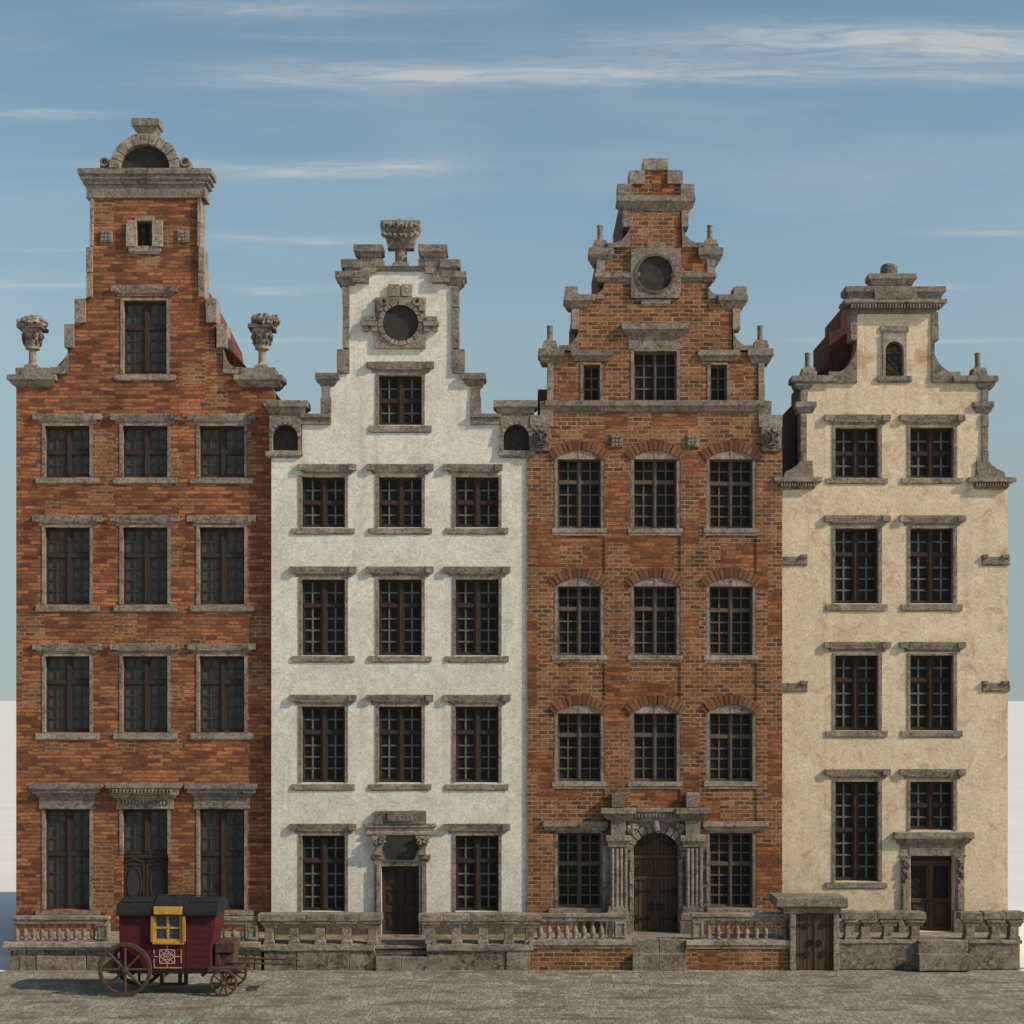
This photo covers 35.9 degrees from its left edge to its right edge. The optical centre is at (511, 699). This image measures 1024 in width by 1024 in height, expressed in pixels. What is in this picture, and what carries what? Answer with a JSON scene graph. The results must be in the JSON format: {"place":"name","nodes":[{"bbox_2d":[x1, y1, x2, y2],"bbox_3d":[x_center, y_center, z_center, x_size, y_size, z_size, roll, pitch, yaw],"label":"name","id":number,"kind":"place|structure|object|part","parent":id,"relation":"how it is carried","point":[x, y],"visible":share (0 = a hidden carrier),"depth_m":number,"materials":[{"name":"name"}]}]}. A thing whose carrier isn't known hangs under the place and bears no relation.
{"place":"outdoors","nodes":[
{"label":"outdoors","id":0,"kind":"place"},
{"bbox_2d":[0,967,1023,1023],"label":"street","id":1,"kind":"structure","parent":0,"point":[263,996],"depth_m":43.58,"materials":[{"name":"grey stone"}]},
{"bbox_2d":[2,931,264,969],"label":"stone terrace","id":2,"kind":"structure","parent":1,"relation":"on","point":[55,955],"depth_m":47.99,"materials":[{"name":"grey stone"}]},
{"bbox_2d":[12,915,110,941],"bbox_3d":[-13.742,6.987,48.159,2.956,0.786,0.312,0,0,0],"label":"balustrade","id":3,"kind":"object","parent":2,"relation":"on","point":[103,926],"visible":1,"depth_m":48.05,"materials":[{"name":"stone"}]},
{"bbox_2d":[222,916,258,941],"bbox_3d":[-9.001,7.000,48.158,2.572,0.760,0.313,0,0,0],"label":"balustrade","id":4,"kind":"object","parent":2,"relation":"on","point":[251,923],"visible":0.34,"depth_m":48.05,"materials":[{"name":"stone"}]},
{"bbox_2d":[6,118,286,936],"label":"town house","id":5,"kind":"structure","parent":1,"relation":"on","point":[143,613],"depth_m":50.27,"materials":[{"name":"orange brick"}]},
{"bbox_2d":[29,783,102,914],"bbox_3d":[-14.158,4.777,50.311,2.295,4.232,0.526,0,0,0],"label":"window","id":6,"kind":"structure","parent":5,"relation":"in","point":[67,808],"depth_m":50.42,"materials":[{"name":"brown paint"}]},
{"bbox_2d":[32,643,100,739],"bbox_3d":[-14.157,-0.251,50.362,2.181,3.094,0.422,0,0,0],"label":"window","id":7,"kind":"structure","parent":5,"relation":"in","point":[67,668],"depth_m":50.42,"materials":[{"name":"brown paint"}]},
{"bbox_2d":[32,413,101,483],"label":"window","id":8,"kind":"structure","parent":5,"relation":"in","point":[67,451],"depth_m":50.41,"materials":[{"name":"black glass"}]},
{"bbox_2d":[32,515,101,611],"bbox_3d":[-14.156,-4.328,50.361,2.183,3.095,0.425,0,0,0],"label":"window","id":9,"kind":"structure","parent":5,"relation":"in","point":[67,553],"depth_m":50.42,"materials":[{"name":"brown paint"}]},
{"bbox_2d":[110,413,178,483],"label":"window","id":10,"kind":"structure","parent":5,"relation":"in","point":[143,451],"depth_m":50.41,"materials":[{"name":"black glass"}]},
{"bbox_2d":[110,515,178,611],"bbox_3d":[-11.685,-4.328,50.362,2.186,3.092,0.423,0,0,0],"label":"window","id":11,"kind":"structure","parent":5,"relation":"in","point":[144,553],"depth_m":50.42,"materials":[{"name":"brown paint"}]},
{"bbox_2d":[110,643,178,739],"bbox_3d":[-11.684,-0.252,50.360,2.187,3.096,0.426,0,0,0],"label":"window","id":12,"kind":"structure","parent":5,"relation":"in","point":[144,668],"depth_m":50.42,"materials":[{"name":"brown paint"}]},
{"bbox_2d":[106,783,182,853],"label":"window","id":13,"kind":"structure","parent":5,"relation":"in","point":[144,808],"depth_m":50.25,"materials":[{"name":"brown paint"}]},
{"bbox_2d":[111,285,177,380],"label":"window","id":14,"kind":"structure","parent":5,"relation":"in","point":[144,325],"depth_m":50.41,"materials":[{"name":"black glass"}]},
{"bbox_2d":[126,216,162,253],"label":"window","id":15,"kind":"structure","parent":5,"relation":"in","point":[150,229],"depth_m":50.16,"materials":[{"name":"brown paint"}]},
{"bbox_2d":[123,854,167,896],"bbox_3d":[-11.684,6.249,50.496,1.471,2.668,0.193,0,0,0],"label":"door","id":16,"kind":"structure","parent":5,"relation":"in","point":[144,874],"depth_m":50.48,"materials":[{"name":"brown paint"}]},
{"bbox_2d":[184,783,257,915],"bbox_3d":[-9.240,4.776,50.311,2.297,4.236,0.526,0,0,0],"label":"window","id":17,"kind":"structure","parent":5,"relation":"in","point":[221,808],"depth_m":50.42,"materials":[{"name":"brown paint"}]},
{"bbox_2d":[187,413,255,483],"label":"window","id":18,"kind":"structure","parent":5,"relation":"in","point":[220,451],"depth_m":50.41,"materials":[{"name":"brown paint"}]},
{"bbox_2d":[187,515,255,611],"bbox_3d":[-9.241,-4.326,50.362,2.180,3.091,0.423,0,0,0],"label":"window","id":19,"kind":"structure","parent":5,"relation":"in","point":[221,553],"depth_m":50.42,"materials":[{"name":"brown paint"}]},
{"bbox_2d":[187,643,255,739],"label":"window","id":20,"kind":"structure","parent":5,"relation":"in","point":[221,668],"depth_m":50.42,"materials":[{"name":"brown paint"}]},
{"bbox_2d":[98,894,298,996],"bbox_3d":[-8.765,6.855,44.520,5.397,2.728,1.920,0,0,0],"label":"wagon","id":21,"kind":"object","parent":1,"relation":"on","point":[162,936],"visible":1,"depth_m":43.85,"materials":[{"name":"red wood"}]},
{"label":"window","id":22,"kind":"part","parent":21,"relation":"part of","materials":[{"name":"yellow paint"}]},
{"bbox_2d":[260,934,532,970],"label":"stone terrace","id":23,"kind":"structure","parent":1,"relation":"on","point":[400,952],"depth_m":47.97,"materials":[{"name":"grey stone"}]},
{"bbox_2d":[258,912,382,944],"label":"stone parapet","id":24,"kind":"structure","parent":23,"relation":"on","point":[346,922],"depth_m":47.99,"materials":[{"name":"grey stone"}]},
{"bbox_2d":[418,912,542,944],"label":"stone parapet","id":25,"kind":"structure","parent":23,"relation":"on","point":[481,921],"depth_m":47.99,"materials":[{"name":"grey stone"}]},
{"bbox_2d":[264,219,537,934],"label":"town house","id":26,"kind":"structure","parent":1,"relation":"on","point":[399,631],"depth_m":50.00,"materials":[{"name":"white paint"}]},
{"bbox_2d":[290,566,356,662],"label":"window","id":27,"kind":"structure","parent":26,"relation":"in","point":[323,604],"depth_m":50.15,"materials":[{"name":"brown wood"}]},
{"bbox_2d":[290,694,356,790],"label":"window","id":28,"kind":"structure","parent":26,"relation":"in","point":[323,729],"depth_m":50.15,"materials":[{"name":"grey stone"}]},
{"bbox_2d":[290,823,356,912],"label":"window","id":29,"kind":"structure","parent":26,"relation":"in","point":[323,848],"depth_m":50.17,"materials":[{"name":"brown wood"}]},
{"bbox_2d":[292,464,356,534],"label":"window","id":30,"kind":"structure","parent":26,"relation":"in","point":[323,502],"depth_m":50.14,"materials":[{"name":"grey stone"}]},
{"bbox_2d":[366,464,433,534],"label":"window","id":31,"kind":"structure","parent":26,"relation":"in","point":[399,502],"depth_m":50.14,"materials":[{"name":"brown wood"}]},
{"bbox_2d":[366,566,433,662],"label":"window","id":32,"kind":"structure","parent":26,"relation":"in","point":[400,604],"depth_m":50.15,"materials":[{"name":"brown wood"}]},
{"bbox_2d":[367,694,432,790],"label":"window","id":33,"kind":"structure","parent":26,"relation":"in","point":[399,728],"depth_m":50.17,"materials":[{"name":"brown wood"}]},
{"bbox_2d":[366,361,433,432],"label":"window","id":34,"kind":"structure","parent":26,"relation":"in","point":[400,399],"depth_m":50.14,"materials":[{"name":"grey stone"}]},
{"bbox_2d":[382,866,418,933],"bbox_3d":[-3.541,6.405,50.241,1.189,2.270,0.178,0,0,0],"label":"door","id":35,"kind":"structure","parent":26,"relation":"in","point":[400,884],"depth_m":50.21,"materials":[{"name":"wood"}]},
{"bbox_2d":[443,464,508,534],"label":"window","id":36,"kind":"structure","parent":26,"relation":"in","point":[476,502],"depth_m":50.14,"materials":[{"name":"grey stone"}]},
{"bbox_2d":[443,566,509,662],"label":"window","id":37,"kind":"structure","parent":26,"relation":"in","point":[476,604],"depth_m":50.15,"materials":[{"name":"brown wood"}]},
{"bbox_2d":[444,823,509,914],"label":"window","id":38,"kind":"structure","parent":26,"relation":"in","point":[476,847],"depth_m":50.17,"materials":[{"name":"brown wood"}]},
{"bbox_2d":[444,694,510,790],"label":"window","id":39,"kind":"structure","parent":26,"relation":"in","point":[476,728],"depth_m":50.15,"materials":[{"name":"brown wood"}]},
{"bbox_2d":[527,158,781,934],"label":"town house","id":40,"kind":"structure","parent":1,"relation":"on","point":[654,643],"depth_m":49.95,"materials":[{"name":"red brick"}]},
{"bbox_2d":[542,821,607,912],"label":"window","id":41,"kind":"structure","parent":40,"relation":"in","point":[577,844],"depth_m":50.20,"materials":[{"name":"grey stone"}]},
{"bbox_2d":[548,440,610,535],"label":"window","id":42,"kind":"structure","parent":40,"relation":"in","point":[579,509],"depth_m":50.17,"materials":[{"name":"black glass"}]},
{"bbox_2d":[548,568,610,662],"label":"window","id":43,"kind":"structure","parent":40,"relation":"in","point":[579,602],"depth_m":50.17,"materials":[{"name":"grey stone"}]},
{"bbox_2d":[548,694,610,788],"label":"window","id":44,"kind":"structure","parent":40,"relation":"in","point":[578,727],"depth_m":50.17,"materials":[{"name":"black glass"}]},
{"bbox_2d":[571,350,612,399],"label":"window","id":45,"kind":"structure","parent":40,"relation":"in","point":[591,374],"depth_m":49.95,"materials":[{"name":"grey stone"}]},
{"bbox_2d":[624,440,686,535],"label":"window","id":46,"kind":"structure","parent":40,"relation":"in","point":[654,473],"depth_m":50.19,"materials":[{"name":"grey stone"}]},
{"bbox_2d":[624,567,686,662],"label":"window","id":47,"kind":"structure","parent":40,"relation":"in","point":[654,600],"depth_m":50.19,"materials":[{"name":"grey stone"}]},
{"bbox_2d":[624,695,686,788],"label":"window","id":48,"kind":"structure","parent":40,"relation":"in","point":[654,727],"depth_m":50.19,"materials":[{"name":"grey stone"}]},
{"bbox_2d":[621,323,689,399],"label":"window","id":49,"kind":"structure","parent":40,"relation":"in","point":[654,375],"depth_m":50.12,"materials":[{"name":"grey stone"}]},
{"bbox_2d":[634,832,677,930],"bbox_3d":[4.544,5.780,50.114,1.640,3.241,0.172,0,0,0],"label":"door","id":50,"kind":"structure","parent":40,"relation":"in","point":[655,854],"depth_m":50.09,"materials":[{"name":"wood"}]},
{"bbox_2d":[698,350,739,399],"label":"window","id":51,"kind":"structure","parent":40,"relation":"in","point":[718,373],"depth_m":49.95,"materials":[{"name":"grey stone"}]},
{"bbox_2d":[700,440,762,535],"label":"window","id":52,"kind":"structure","parent":40,"relation":"in","point":[730,473],"depth_m":50.19,"materials":[{"name":"grey stone"}]},
{"bbox_2d":[700,567,762,662],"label":"window","id":53,"kind":"structure","parent":40,"relation":"in","point":[730,600],"depth_m":50.19,"materials":[{"name":"grey stone"}]},
{"bbox_2d":[700,695,762,788],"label":"window","id":54,"kind":"structure","parent":40,"relation":"in","point":[730,727],"depth_m":50.19,"materials":[{"name":"grey stone"}]},
{"bbox_2d":[703,821,768,911],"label":"window","id":55,"kind":"structure","parent":40,"relation":"in","point":[732,844],"depth_m":50.20,"materials":[{"name":"black glass"}]},
{"bbox_2d":[529,932,789,970],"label":"brick terrace","id":56,"kind":"structure","parent":1,"relation":"on","point":[655,951],"depth_m":48.00,"materials":[{"name":"brick"}]},
{"bbox_2d":[535,913,626,939],"bbox_3d":[2.106,6.924,48.158,2.801,0.813,0.312,0,0,0],"label":"balustrade","id":57,"kind":"object","parent":56,"relation":"on","point":[619,919],"visible":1,"depth_m":48.05,"materials":[{"name":"stone"}]},
{"bbox_2d":[690,912,788,939],"bbox_3d":[6.964,6.917,48.158,3.013,0.827,0.311,0,0,0],"label":"balustrade","id":58,"kind":"object","parent":56,"relation":"on","point":[698,919],"visible":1,"depth_m":48.05,"materials":[{"name":"stone"}]},
{"bbox_2d":[769,893,847,970],"bbox_3d":[9.085,7.114,48.416,2.177,2.215,1.346,0,0,0],"label":"cellar entrance","id":59,"kind":"object","parent":1,"relation":"on","point":[812,924],"visible":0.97,"depth_m":47.97,"materials":[{"name":"grey stone"}]},
{"bbox_2d":[796,913,832,969],"bbox_3d":[9.188,7.362,48.405,1.461,1.716,0.950,0,0,0],"label":"door","id":60,"kind":"structure","parent":59,"relation":"in","point":[814,931],"depth_m":47.97,"materials":[{"name":"wood"}]},
{"bbox_2d":[774,263,1016,934],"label":"town house","id":61,"kind":"structure","parent":1,"relation":"on","point":[894,482],"depth_m":50.00,"materials":[{"name":"beige paint"}]},
{"bbox_2d":[824,414,890,483],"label":"window","id":62,"kind":"structure","parent":61,"relation":"in","point":[856,452],"depth_m":50.22,"materials":[{"name":"grey stone"}]},
{"bbox_2d":[824,515,890,611],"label":"window","id":63,"kind":"structure","parent":61,"relation":"in","point":[856,553],"depth_m":50.25,"materials":[{"name":"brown wood"}]},
{"bbox_2d":[824,641,890,737],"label":"window","id":64,"kind":"structure","parent":61,"relation":"in","point":[856,680],"depth_m":50.25,"materials":[{"name":"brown wood"}]},
{"bbox_2d":[824,769,890,888],"bbox_3d":[10.935,4.087,50.122,2.087,3.803,0.484,0,0,0],"label":"window","id":65,"kind":"structure","parent":61,"relation":"in","point":[856,804],"depth_m":50.26,"materials":[{"name":"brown wood"}]},
{"bbox_2d":[911,856,951,930],"bbox_3d":[13.311,6.161,50.318,1.382,2.434,0.164,0,0,0],"label":"door","id":66,"kind":"structure","parent":61,"relation":"in","point":[930,875],"depth_m":50.31,"materials":[{"name":"wood"}]},
{"bbox_2d":[899,414,965,483],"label":"window","id":67,"kind":"structure","parent":61,"relation":"in","point":[931,438],"depth_m":50.22,"materials":[{"name":"grey stone"}]},
{"bbox_2d":[899,515,965,611],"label":"window","id":68,"kind":"structure","parent":61,"relation":"in","point":[932,553],"depth_m":50.23,"materials":[{"name":"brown wood"}]},
{"bbox_2d":[899,642,965,737],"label":"window","id":69,"kind":"structure","parent":61,"relation":"in","point":[931,680],"depth_m":50.25,"materials":[{"name":"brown wood"}]},
{"bbox_2d":[899,769,965,829],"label":"window","id":70,"kind":"structure","parent":61,"relation":"in","point":[932,802],"depth_m":50.25,"materials":[{"name":"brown wood"}]},
{"bbox_2d":[0,701,1023,971],"bbox_3d":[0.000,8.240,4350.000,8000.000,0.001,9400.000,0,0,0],"label":"ground","id":71,"kind":"structure","parent":0,"point":[8,811],"depth_m":108.61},
{"bbox_2d":[0,0,1023,700],"label":"sky","id":72,"kind":"structure","parent":0,"point":[823,145],"materials":[{"name":"blue"}]},
{"bbox_2d":[839,932,1021,970],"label":"stone terrace","id":73,"kind":"structure","parent":0,"point":[940,951],"depth_m":48.00,"materials":[{"name":"grey stone"}]},
{"bbox_2d":[839,910,925,939],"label":"stone parapet","id":74,"kind":"structure","parent":73,"relation":"on","point":[913,920],"depth_m":48.00,"materials":[{"name":"grey stone"}]},
{"bbox_2d":[956,910,1023,940],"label":"stone parapet","id":75,"kind":"structure","parent":73,"relation":"on","point":[994,920],"depth_m":48.01,"materials":[{"name":"grey stone"}]}
]}

